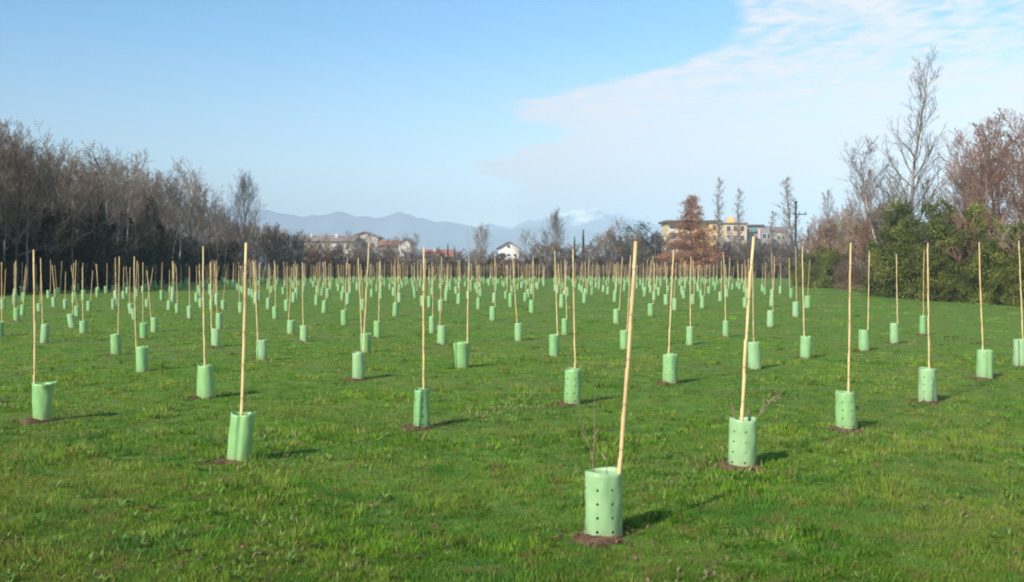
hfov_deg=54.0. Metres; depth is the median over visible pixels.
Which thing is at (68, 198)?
bare tree
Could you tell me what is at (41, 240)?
ivy clad trunk
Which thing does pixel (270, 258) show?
thicket
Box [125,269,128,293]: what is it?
tree guard
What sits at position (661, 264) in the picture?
thicket
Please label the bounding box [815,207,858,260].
thicket
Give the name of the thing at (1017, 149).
bare tree
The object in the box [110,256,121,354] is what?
tree guard
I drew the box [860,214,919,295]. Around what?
evergreen bush
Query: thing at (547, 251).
thicket
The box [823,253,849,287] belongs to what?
dry leaved bush
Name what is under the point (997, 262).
evergreen bush
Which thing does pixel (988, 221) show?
thicket
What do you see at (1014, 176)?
bare tree
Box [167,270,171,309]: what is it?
tree guard
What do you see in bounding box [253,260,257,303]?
tree guard
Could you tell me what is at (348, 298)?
tree guard
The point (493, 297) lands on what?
tree guard
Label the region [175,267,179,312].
tree guard
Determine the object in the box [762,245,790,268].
thicket
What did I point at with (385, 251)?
thicket
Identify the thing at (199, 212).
bare tree
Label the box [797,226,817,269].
thicket
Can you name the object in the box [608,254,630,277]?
evergreen bush
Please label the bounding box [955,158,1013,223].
bare tree
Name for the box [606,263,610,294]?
tree guard
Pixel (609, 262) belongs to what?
thicket
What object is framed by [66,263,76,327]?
tree guard
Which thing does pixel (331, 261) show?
thicket
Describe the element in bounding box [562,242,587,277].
thicket
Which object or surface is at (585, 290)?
tree guard
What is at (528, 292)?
tree guard
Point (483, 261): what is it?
thicket
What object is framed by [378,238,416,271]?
gabled house
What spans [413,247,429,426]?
tree guard
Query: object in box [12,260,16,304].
tree guard
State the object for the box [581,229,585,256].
cypress
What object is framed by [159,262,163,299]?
tree guard
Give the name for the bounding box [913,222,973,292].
evergreen bush
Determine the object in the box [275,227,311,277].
thicket
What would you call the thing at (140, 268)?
evergreen bush
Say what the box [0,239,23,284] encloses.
evergreen bush
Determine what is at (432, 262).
thicket
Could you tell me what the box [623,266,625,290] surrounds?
tree guard
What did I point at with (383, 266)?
thicket
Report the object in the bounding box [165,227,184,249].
evergreen bush
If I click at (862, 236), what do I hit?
thicket
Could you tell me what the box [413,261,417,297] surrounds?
tree guard
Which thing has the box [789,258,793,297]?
tree guard
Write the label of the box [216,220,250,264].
thicket
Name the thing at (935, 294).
evergreen bush
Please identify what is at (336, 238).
apartment block
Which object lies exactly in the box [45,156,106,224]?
bare tree
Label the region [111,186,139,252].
bare tree
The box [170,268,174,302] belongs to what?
tree guard
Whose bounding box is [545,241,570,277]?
thicket
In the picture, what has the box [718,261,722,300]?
tree guard
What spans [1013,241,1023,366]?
tree guard
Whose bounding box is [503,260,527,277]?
thicket
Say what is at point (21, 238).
ivy clad trunk
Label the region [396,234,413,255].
bare tree
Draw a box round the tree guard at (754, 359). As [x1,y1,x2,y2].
[748,269,760,369]
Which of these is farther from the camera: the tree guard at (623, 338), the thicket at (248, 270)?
the thicket at (248, 270)
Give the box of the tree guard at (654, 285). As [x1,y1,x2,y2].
[652,262,655,299]
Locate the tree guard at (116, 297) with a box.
[114,257,117,304]
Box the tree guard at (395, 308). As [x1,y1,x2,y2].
[392,288,398,315]
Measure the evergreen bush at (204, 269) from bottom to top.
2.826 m
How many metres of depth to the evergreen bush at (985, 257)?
45.24 m
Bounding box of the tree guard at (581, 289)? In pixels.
[580,268,583,292]
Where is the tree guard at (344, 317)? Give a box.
[341,263,347,324]
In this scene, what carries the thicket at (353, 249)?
on the ground at (660, 307)
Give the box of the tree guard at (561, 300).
[558,264,564,307]
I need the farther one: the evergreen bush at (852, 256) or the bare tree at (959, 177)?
the evergreen bush at (852, 256)
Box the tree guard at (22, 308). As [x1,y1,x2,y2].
[20,273,26,314]
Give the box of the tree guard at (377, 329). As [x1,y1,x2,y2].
[374,262,380,337]
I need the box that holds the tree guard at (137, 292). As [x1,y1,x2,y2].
[136,265,138,295]
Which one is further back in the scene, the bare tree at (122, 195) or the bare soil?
the bare tree at (122, 195)
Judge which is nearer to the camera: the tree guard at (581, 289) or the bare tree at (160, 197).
the tree guard at (581, 289)
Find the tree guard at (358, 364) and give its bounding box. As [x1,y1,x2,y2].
[352,243,369,378]
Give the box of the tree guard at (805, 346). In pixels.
[800,246,810,357]
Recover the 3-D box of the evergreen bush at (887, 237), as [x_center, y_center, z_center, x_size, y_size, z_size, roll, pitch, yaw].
[22.000,-2.178,55.142,6.743,5.057,4.811,-1,2,-27]
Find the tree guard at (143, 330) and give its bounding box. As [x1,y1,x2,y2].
[139,268,147,337]
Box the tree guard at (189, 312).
[187,267,192,318]
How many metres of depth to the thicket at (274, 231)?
132.72 m
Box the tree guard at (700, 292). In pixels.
[699,268,702,297]
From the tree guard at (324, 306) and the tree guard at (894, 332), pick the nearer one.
the tree guard at (894, 332)
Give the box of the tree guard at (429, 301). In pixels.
[427,296,431,307]
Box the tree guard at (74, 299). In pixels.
[71,265,75,302]
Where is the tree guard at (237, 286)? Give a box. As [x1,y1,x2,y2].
[236,262,238,289]
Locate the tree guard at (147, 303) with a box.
[145,270,152,307]
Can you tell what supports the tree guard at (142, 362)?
on the ground at (660, 307)
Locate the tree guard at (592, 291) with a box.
[590,276,593,294]
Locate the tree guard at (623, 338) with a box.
[620,255,630,348]
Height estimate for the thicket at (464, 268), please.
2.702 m
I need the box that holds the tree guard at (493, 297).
[492,264,495,302]
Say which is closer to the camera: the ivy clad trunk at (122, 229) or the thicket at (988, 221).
the thicket at (988, 221)
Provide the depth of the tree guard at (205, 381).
12.09 m
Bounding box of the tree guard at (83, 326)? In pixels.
[79,267,87,333]
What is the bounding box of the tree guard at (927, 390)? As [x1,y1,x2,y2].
[918,243,936,401]
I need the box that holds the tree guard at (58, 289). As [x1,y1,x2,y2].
[57,264,61,293]
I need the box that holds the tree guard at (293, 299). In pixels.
[291,279,295,301]
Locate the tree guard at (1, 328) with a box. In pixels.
[0,262,3,336]
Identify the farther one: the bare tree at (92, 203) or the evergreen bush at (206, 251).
the evergreen bush at (206, 251)
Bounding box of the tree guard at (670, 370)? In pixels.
[662,250,677,384]
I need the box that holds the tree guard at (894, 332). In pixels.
[890,254,898,343]
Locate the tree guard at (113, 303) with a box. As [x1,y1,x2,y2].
[111,275,115,308]
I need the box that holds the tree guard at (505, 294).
[504,291,507,298]
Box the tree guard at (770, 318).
[767,252,773,326]
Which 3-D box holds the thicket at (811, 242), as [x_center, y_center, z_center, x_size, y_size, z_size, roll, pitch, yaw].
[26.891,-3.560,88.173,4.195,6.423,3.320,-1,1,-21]
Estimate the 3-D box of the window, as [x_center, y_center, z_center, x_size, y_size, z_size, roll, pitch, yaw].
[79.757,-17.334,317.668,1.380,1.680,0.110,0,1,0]
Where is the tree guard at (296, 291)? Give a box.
[295,271,297,298]
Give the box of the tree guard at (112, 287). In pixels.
[111,270,113,290]
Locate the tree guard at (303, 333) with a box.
[300,262,307,341]
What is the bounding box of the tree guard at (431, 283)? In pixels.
[430,268,433,294]
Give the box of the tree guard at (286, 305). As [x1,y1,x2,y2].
[284,267,288,311]
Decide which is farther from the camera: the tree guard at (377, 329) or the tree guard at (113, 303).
the tree guard at (113, 303)
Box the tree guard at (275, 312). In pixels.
[272,269,277,318]
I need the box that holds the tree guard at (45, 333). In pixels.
[40,258,49,342]
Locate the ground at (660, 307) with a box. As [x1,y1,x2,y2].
[0,267,1023,581]
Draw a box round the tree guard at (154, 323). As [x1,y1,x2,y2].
[147,274,157,331]
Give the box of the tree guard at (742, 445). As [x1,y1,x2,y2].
[728,236,756,466]
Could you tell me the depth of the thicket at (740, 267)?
141.51 m
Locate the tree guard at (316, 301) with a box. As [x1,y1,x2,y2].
[314,264,319,304]
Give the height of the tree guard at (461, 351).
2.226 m
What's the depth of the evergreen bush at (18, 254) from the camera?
63.49 m
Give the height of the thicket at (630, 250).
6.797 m
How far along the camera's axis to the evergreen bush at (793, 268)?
86.92 m
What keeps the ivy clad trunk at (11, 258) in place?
on the ground at (660, 307)
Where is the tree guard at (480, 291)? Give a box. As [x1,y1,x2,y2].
[479,267,481,295]
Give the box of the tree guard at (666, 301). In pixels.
[664,265,668,304]
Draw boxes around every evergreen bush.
[0,226,22,266]
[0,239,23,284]
[0,254,19,293]
[1,201,42,289]
[3,223,32,287]
[22,205,68,265]
[22,232,67,290]
[30,205,80,285]
[53,213,96,289]
[66,216,118,288]
[80,248,96,269]
[84,231,122,286]
[100,237,125,285]
[102,229,142,285]
[125,241,154,284]
[131,231,183,283]
[133,239,166,284]
[133,249,160,282]
[162,233,183,281]
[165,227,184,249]
[168,237,189,264]
[171,236,204,280]
[174,258,195,281]
[177,264,190,281]
[182,258,205,281]
[189,245,220,280]
[199,241,228,279]
[199,257,209,277]
[208,240,240,278]
[211,245,243,278]
[324,255,342,277]
[343,264,361,277]
[383,257,406,276]
[466,260,483,276]
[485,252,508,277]
[524,255,549,277]
[549,259,568,277]
[569,257,593,277]
[590,257,607,277]
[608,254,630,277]
[629,257,651,276]
[673,259,688,277]
[711,259,733,277]
[734,258,748,277]
[755,253,776,277]
[772,252,794,277]
[786,252,816,284]
[793,243,841,285]
[797,253,837,286]
[798,248,849,287]
[839,242,866,287]
[853,259,865,283]
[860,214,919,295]
[861,205,958,296]
[865,211,937,294]
[870,229,952,296]
[879,225,980,297]
[880,194,955,284]
[883,212,992,292]
[897,268,914,289]
[899,218,978,298]
[900,228,999,301]
[905,197,995,295]
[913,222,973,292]
[937,230,1022,293]
[937,255,988,302]
[941,252,979,299]
[951,227,1023,265]
[967,214,1008,292]
[969,216,1023,303]
[969,235,1023,304]
[987,268,1023,304]
[999,246,1023,306]
[1001,244,1023,291]
[1010,281,1023,298]
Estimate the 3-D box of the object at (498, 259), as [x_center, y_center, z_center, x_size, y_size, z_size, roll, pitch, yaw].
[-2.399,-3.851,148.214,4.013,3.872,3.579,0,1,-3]
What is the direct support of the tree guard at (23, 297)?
on the ground at (660, 307)
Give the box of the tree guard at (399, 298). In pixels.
[397,258,401,301]
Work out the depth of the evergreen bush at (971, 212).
48.19 m
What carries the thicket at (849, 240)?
on the ground at (660, 307)
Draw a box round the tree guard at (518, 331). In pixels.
[512,250,522,340]
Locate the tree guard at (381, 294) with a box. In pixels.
[379,261,382,298]
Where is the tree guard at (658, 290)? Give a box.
[657,276,660,295]
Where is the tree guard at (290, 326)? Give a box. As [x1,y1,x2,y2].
[287,269,294,333]
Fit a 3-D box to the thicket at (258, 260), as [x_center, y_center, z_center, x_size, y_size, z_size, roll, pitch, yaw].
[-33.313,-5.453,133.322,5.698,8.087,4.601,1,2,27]
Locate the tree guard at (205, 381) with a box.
[197,246,215,398]
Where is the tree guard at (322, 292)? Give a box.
[320,267,323,295]
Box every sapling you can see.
[578,390,598,531]
[731,392,783,418]
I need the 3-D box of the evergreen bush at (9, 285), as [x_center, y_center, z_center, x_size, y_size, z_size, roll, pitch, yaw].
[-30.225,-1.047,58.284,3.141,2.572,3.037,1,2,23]
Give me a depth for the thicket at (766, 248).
148.79 m
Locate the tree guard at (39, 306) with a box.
[37,276,41,311]
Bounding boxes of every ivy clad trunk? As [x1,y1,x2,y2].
[0,228,12,289]
[6,227,22,280]
[13,208,25,272]
[18,226,38,292]
[30,221,39,269]
[34,209,47,290]
[36,207,65,290]
[51,197,72,289]
[61,223,79,289]
[86,212,95,265]
[87,202,110,266]
[100,201,117,273]
[108,213,121,277]
[119,211,127,278]
[122,212,140,271]
[136,193,156,267]
[144,198,162,272]
[155,219,170,280]
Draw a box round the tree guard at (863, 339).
[858,251,869,350]
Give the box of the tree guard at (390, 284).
[389,264,391,289]
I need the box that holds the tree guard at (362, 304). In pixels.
[361,290,364,309]
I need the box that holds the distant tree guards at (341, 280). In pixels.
[126,263,745,285]
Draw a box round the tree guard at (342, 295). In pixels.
[340,257,347,300]
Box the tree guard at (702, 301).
[700,268,706,307]
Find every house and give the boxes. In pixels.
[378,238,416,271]
[425,249,455,266]
[496,241,519,264]
[772,227,787,254]
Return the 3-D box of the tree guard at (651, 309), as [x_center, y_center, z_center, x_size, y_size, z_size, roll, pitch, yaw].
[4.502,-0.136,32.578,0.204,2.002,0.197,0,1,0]
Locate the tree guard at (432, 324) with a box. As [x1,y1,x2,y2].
[429,267,434,332]
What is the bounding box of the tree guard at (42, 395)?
[32,250,56,420]
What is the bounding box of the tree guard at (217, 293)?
[214,262,218,304]
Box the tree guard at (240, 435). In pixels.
[227,243,255,460]
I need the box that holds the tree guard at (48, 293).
[46,260,50,297]
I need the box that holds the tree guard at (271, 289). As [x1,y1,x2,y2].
[270,260,274,292]
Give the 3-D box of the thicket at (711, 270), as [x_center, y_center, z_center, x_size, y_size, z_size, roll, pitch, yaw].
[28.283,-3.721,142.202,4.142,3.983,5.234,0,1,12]
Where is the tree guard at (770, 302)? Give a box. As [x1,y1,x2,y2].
[769,264,774,305]
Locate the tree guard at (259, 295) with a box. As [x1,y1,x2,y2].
[258,262,260,299]
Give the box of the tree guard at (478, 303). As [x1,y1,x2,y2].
[476,275,480,308]
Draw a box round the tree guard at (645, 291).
[643,260,647,296]
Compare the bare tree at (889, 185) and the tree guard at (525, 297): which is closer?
the tree guard at (525, 297)
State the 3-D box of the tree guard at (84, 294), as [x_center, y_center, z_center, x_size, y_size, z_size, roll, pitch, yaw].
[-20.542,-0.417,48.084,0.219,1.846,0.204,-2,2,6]
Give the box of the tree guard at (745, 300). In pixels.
[743,297,747,307]
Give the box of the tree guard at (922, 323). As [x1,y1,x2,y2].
[919,257,926,333]
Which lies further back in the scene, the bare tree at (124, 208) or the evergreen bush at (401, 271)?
the evergreen bush at (401, 271)
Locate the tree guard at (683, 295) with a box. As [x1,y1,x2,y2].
[682,282,685,298]
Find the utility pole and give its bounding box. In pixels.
[793,201,806,276]
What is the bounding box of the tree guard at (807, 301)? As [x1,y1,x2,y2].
[804,261,810,307]
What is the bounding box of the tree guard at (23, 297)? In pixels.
[21,268,25,301]
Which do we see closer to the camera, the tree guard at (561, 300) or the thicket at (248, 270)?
the tree guard at (561, 300)
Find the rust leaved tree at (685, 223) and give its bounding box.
[652,194,730,276]
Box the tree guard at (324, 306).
[321,261,326,312]
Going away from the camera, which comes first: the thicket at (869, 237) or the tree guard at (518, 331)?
the tree guard at (518, 331)
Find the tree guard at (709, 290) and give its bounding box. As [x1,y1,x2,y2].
[707,264,710,293]
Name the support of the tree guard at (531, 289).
on the ground at (660, 307)
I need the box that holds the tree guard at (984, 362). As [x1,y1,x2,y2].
[976,242,993,379]
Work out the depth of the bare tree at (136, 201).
89.92 m
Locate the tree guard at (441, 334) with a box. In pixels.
[437,256,445,344]
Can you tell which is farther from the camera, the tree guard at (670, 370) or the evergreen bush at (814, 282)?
the evergreen bush at (814, 282)
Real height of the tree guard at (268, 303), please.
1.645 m
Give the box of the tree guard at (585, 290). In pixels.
[583,264,587,293]
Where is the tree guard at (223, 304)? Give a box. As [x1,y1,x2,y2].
[221,277,225,309]
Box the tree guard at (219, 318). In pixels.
[215,273,222,328]
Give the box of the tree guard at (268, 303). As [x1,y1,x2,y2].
[266,276,270,308]
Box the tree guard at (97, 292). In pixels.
[95,268,99,296]
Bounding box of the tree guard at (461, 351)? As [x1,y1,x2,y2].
[453,228,469,367]
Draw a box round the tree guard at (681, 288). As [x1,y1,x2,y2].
[680,265,683,294]
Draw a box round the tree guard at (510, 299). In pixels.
[508,265,512,307]
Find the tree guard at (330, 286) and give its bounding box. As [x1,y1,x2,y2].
[329,272,332,289]
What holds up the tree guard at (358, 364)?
on the bare soil
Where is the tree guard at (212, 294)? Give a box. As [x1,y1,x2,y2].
[209,281,213,298]
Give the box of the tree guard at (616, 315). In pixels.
[613,257,622,323]
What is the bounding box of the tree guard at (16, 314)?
[13,263,19,320]
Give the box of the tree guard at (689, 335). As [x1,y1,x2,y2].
[686,266,693,344]
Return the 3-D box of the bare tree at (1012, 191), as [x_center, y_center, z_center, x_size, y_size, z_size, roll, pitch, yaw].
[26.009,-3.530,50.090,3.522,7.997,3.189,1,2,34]
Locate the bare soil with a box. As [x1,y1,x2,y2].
[10,307,1023,551]
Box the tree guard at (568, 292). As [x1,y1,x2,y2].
[565,271,569,296]
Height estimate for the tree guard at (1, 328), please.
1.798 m
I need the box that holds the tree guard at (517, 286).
[516,264,518,289]
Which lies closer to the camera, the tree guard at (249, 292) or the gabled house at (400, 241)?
the tree guard at (249, 292)
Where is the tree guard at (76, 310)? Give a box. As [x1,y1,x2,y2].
[71,265,79,315]
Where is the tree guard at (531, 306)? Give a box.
[529,255,533,312]
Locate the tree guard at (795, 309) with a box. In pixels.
[792,246,798,316]
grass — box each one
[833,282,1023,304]
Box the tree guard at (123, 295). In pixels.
[122,270,125,298]
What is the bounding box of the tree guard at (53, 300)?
[51,267,56,306]
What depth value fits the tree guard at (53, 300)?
40.03 m
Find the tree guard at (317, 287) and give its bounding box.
[315,265,318,293]
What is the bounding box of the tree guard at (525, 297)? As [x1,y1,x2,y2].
[523,264,526,300]
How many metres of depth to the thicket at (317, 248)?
147.73 m
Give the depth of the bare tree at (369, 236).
213.10 m
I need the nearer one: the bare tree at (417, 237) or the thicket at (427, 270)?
the thicket at (427, 270)
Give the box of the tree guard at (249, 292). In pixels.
[248,263,250,294]
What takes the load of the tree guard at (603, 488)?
on the bare soil
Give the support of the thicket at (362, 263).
on the ground at (660, 307)
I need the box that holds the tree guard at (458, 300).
[456,261,460,303]
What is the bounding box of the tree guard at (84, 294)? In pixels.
[81,290,85,299]
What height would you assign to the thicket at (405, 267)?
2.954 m
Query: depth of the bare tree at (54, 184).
65.21 m
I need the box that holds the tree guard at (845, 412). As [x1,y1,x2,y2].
[835,243,857,428]
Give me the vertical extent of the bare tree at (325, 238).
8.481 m
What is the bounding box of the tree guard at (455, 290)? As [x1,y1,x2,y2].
[454,276,457,293]
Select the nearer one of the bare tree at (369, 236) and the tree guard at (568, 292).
the tree guard at (568, 292)
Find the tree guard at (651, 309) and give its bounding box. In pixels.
[648,265,653,315]
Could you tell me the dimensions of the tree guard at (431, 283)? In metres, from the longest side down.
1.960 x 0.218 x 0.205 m
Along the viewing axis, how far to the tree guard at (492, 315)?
29.89 m
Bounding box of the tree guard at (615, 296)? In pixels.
[613,264,616,301]
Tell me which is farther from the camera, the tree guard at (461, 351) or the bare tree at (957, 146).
the bare tree at (957, 146)
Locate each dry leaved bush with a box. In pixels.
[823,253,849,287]
[828,255,861,288]
[838,243,871,290]
[839,253,866,289]
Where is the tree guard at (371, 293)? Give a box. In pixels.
[370,271,373,296]
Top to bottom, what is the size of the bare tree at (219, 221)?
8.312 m
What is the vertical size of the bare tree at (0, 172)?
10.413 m
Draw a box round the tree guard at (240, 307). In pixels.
[238,270,243,312]
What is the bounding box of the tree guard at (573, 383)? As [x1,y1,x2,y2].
[564,249,581,404]
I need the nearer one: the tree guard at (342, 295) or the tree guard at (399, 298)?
the tree guard at (399, 298)
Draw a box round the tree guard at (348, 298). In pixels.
[346,263,349,303]
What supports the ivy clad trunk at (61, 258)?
on the ground at (660, 307)
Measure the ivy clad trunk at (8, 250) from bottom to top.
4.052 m
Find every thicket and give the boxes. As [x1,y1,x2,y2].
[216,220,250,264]
[220,217,264,274]
[222,221,248,278]
[235,225,264,278]
[237,221,272,278]
[239,221,281,278]
[258,223,283,276]
[260,222,289,277]
[264,231,301,278]
[269,230,311,278]
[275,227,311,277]
[281,246,296,274]
[286,238,312,277]
[286,244,328,277]
[289,237,312,277]
[297,243,320,277]
[303,248,336,277]
[305,238,323,275]
[310,244,336,277]
[316,252,345,277]
[325,245,350,267]
[329,241,364,277]
[335,254,366,277]
[349,248,365,277]
[350,255,378,277]
[351,243,384,277]
[355,244,405,277]
[361,255,389,277]
[369,255,411,277]
[377,247,412,277]
[379,243,421,277]
[394,259,419,277]
[400,250,415,276]
[404,247,435,276]
[406,255,432,277]
[413,250,443,276]
[422,256,448,277]
[425,246,454,277]
[431,251,472,277]
[438,254,457,277]
[445,249,483,277]
[452,260,478,277]
[457,248,491,277]
[466,259,489,277]
[471,250,504,277]
[486,262,504,276]
[488,257,524,277]
[493,258,512,277]
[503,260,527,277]
[504,259,541,277]
[510,248,543,277]
[518,241,549,266]
[531,257,553,277]
[534,240,565,277]
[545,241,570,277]
[556,257,576,277]
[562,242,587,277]
[564,243,594,277]
[572,256,595,277]
[580,242,594,271]
[585,236,621,277]
[587,252,615,277]
[592,228,620,277]
[601,230,629,277]
[604,258,624,277]
[615,255,638,277]
[617,232,641,277]
[626,228,652,277]
[630,231,669,277]
[637,254,654,277]
[647,233,675,276]
[647,233,679,277]
[648,255,675,277]
[664,238,693,276]
[667,258,688,277]
[675,259,718,277]
[704,252,723,277]
[715,238,742,274]
[715,252,741,277]
[718,242,760,277]
[720,242,756,275]
[722,256,749,277]
[734,240,754,260]
[737,240,779,277]
[739,254,761,277]
[749,255,782,277]
[754,241,772,257]
[755,244,776,264]
[756,241,781,251]
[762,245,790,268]
[772,254,810,276]
[773,250,793,277]
[775,240,807,277]
[777,240,793,254]
[783,241,809,275]
[795,214,829,267]
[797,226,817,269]
[801,221,824,255]
[808,222,841,266]
[812,213,855,254]
[813,212,863,248]
[814,219,836,260]
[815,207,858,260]
[830,222,864,265]
[831,202,884,266]
[833,217,859,258]
[834,257,854,280]
[840,252,863,278]
[844,257,865,289]
[848,205,884,274]
[854,195,904,261]
[855,207,876,248]
[855,209,898,241]
[856,247,874,276]
[869,193,917,249]
[909,212,966,281]
[938,210,993,281]
[970,205,1021,283]
[985,215,1023,282]
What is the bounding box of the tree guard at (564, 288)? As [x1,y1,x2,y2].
[564,269,565,303]
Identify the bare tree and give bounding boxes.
[0,117,33,281]
[0,120,69,292]
[0,122,42,234]
[0,127,29,217]
[0,130,77,214]
[0,131,22,216]
[1,136,55,292]
[1,151,38,234]
[2,136,35,197]
[13,149,68,254]
[14,134,110,289]
[14,149,59,284]
[16,175,61,208]
[25,155,82,236]
[42,146,96,280]
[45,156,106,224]
[58,169,83,237]
[62,177,115,235]
[67,139,130,248]
[71,167,125,243]
[74,147,147,255]
[75,159,113,263]
[78,180,114,221]
[95,159,136,266]
[104,159,156,238]
[108,148,162,267]
[109,183,149,241]
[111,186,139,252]
[123,159,152,270]
[130,169,182,253]
[133,166,165,247]
[133,168,209,245]
[136,170,174,243]
[154,157,210,262]
[157,194,171,238]
[160,202,190,237]
[161,170,232,260]
[163,203,191,247]
[165,176,202,260]
[177,193,206,254]
[180,183,211,265]
[181,208,227,256]
[184,179,225,273]
[191,217,212,246]
[207,197,229,277]
[207,215,231,265]
[214,205,239,265]
[226,169,266,278]
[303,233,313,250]
[322,234,333,251]
[340,231,361,252]
[357,232,373,255]
[372,240,384,257]
[389,237,399,256]
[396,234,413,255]
[408,233,418,251]
[470,222,491,260]
[510,228,538,259]
[533,230,548,255]
[539,207,568,260]
[596,227,618,257]
[606,216,628,253]
[611,221,648,276]
[627,218,665,268]
[704,177,727,249]
[721,229,736,243]
[726,188,746,249]
[765,210,779,252]
[772,227,788,248]
[774,176,807,251]
[806,213,828,243]
[817,188,845,237]
[836,135,897,238]
[841,201,858,247]
[843,182,880,225]
[853,166,898,235]
[875,46,950,218]
[875,176,909,215]
[914,172,953,223]
[926,170,984,216]
[927,176,1001,215]
[930,143,1023,223]
[933,157,998,213]
[937,125,993,211]
[943,147,1011,213]
[955,115,1021,221]
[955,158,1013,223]
[960,119,1023,228]
[961,107,1023,226]
[978,135,1023,226]
[991,128,1023,220]
[993,137,1023,220]
[1001,151,1023,225]
[1004,184,1022,225]
[1006,123,1023,217]
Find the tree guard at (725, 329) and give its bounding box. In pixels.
[722,253,728,336]
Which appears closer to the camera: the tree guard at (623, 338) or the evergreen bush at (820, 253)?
the tree guard at (623, 338)
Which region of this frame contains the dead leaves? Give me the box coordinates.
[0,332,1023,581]
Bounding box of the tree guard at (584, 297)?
[582,264,588,302]
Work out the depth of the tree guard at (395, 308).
32.69 m
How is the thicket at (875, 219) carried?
on the ground at (660, 307)
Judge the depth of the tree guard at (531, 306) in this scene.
34.96 m
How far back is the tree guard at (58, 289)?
58.84 m
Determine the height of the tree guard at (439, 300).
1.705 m
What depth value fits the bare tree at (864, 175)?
64.38 m
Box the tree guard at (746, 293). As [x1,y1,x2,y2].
[745,258,748,299]
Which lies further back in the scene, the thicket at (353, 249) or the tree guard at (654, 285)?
the thicket at (353, 249)
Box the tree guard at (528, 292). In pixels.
[526,277,529,296]
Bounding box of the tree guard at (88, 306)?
[86,271,92,310]
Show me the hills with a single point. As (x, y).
(430, 234)
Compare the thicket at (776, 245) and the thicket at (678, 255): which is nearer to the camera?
the thicket at (678, 255)
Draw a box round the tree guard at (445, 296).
[444,274,447,300]
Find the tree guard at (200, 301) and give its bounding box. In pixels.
[198,278,202,307]
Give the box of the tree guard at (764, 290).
[763,266,766,294]
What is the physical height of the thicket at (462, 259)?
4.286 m
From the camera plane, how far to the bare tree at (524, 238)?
159.65 m
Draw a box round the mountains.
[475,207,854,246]
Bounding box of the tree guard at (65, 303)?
[63,272,67,308]
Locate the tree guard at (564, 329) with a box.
[561,272,567,334]
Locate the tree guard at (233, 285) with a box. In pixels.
[232,263,234,288]
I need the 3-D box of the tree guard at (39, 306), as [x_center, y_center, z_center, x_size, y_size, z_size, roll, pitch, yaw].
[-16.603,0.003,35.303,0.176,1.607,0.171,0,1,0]
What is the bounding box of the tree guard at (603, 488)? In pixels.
[584,241,636,537]
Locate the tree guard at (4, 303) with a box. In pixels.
[0,269,5,308]
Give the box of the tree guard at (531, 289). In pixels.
[530,265,532,293]
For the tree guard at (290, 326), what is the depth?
23.79 m
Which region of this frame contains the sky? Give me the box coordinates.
[0,0,1023,241]
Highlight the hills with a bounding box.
[92,206,807,266]
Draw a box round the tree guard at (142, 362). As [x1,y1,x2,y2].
[134,256,148,371]
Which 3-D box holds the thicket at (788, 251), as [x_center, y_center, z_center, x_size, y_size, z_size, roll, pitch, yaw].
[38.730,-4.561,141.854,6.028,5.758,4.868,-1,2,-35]
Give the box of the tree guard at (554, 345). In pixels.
[549,251,558,356]
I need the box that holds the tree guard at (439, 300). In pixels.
[438,269,442,310]
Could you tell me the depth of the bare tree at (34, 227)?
64.47 m
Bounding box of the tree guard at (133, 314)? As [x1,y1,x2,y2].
[131,271,137,319]
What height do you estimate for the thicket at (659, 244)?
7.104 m
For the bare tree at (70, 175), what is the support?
on the ground at (660, 307)
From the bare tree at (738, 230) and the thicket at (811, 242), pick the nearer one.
the thicket at (811, 242)
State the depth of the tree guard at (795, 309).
31.34 m
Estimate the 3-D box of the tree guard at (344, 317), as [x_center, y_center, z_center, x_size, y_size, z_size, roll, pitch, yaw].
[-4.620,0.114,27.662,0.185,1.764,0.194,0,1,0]
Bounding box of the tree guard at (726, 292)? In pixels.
[725,258,729,296]
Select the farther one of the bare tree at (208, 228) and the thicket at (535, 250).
the thicket at (535, 250)
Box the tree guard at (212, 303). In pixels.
[209,269,218,309]
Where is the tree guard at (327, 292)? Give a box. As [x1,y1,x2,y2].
[326,277,329,297]
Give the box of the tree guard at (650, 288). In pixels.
[649,263,651,292]
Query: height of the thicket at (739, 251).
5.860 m
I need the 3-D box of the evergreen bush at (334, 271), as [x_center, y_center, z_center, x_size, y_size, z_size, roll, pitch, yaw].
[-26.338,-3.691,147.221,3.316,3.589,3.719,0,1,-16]
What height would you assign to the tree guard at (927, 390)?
1.941 m
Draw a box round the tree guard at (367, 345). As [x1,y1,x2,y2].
[358,258,370,352]
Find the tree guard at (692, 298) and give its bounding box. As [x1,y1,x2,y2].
[691,264,695,303]
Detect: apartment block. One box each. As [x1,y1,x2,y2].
[293,234,359,267]
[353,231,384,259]
[658,220,721,271]
[719,216,748,252]
[747,225,772,248]
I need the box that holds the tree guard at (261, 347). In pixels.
[253,262,267,360]
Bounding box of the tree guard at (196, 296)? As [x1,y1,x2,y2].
[195,266,198,301]
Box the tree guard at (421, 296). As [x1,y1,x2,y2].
[420,258,425,305]
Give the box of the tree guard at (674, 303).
[672,268,677,310]
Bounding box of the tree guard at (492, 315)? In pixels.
[489,304,495,319]
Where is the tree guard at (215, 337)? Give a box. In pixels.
[210,262,219,346]
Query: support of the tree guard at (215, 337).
on the bare soil
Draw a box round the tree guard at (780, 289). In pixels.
[779,263,781,293]
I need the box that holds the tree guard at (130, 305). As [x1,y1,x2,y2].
[128,282,132,313]

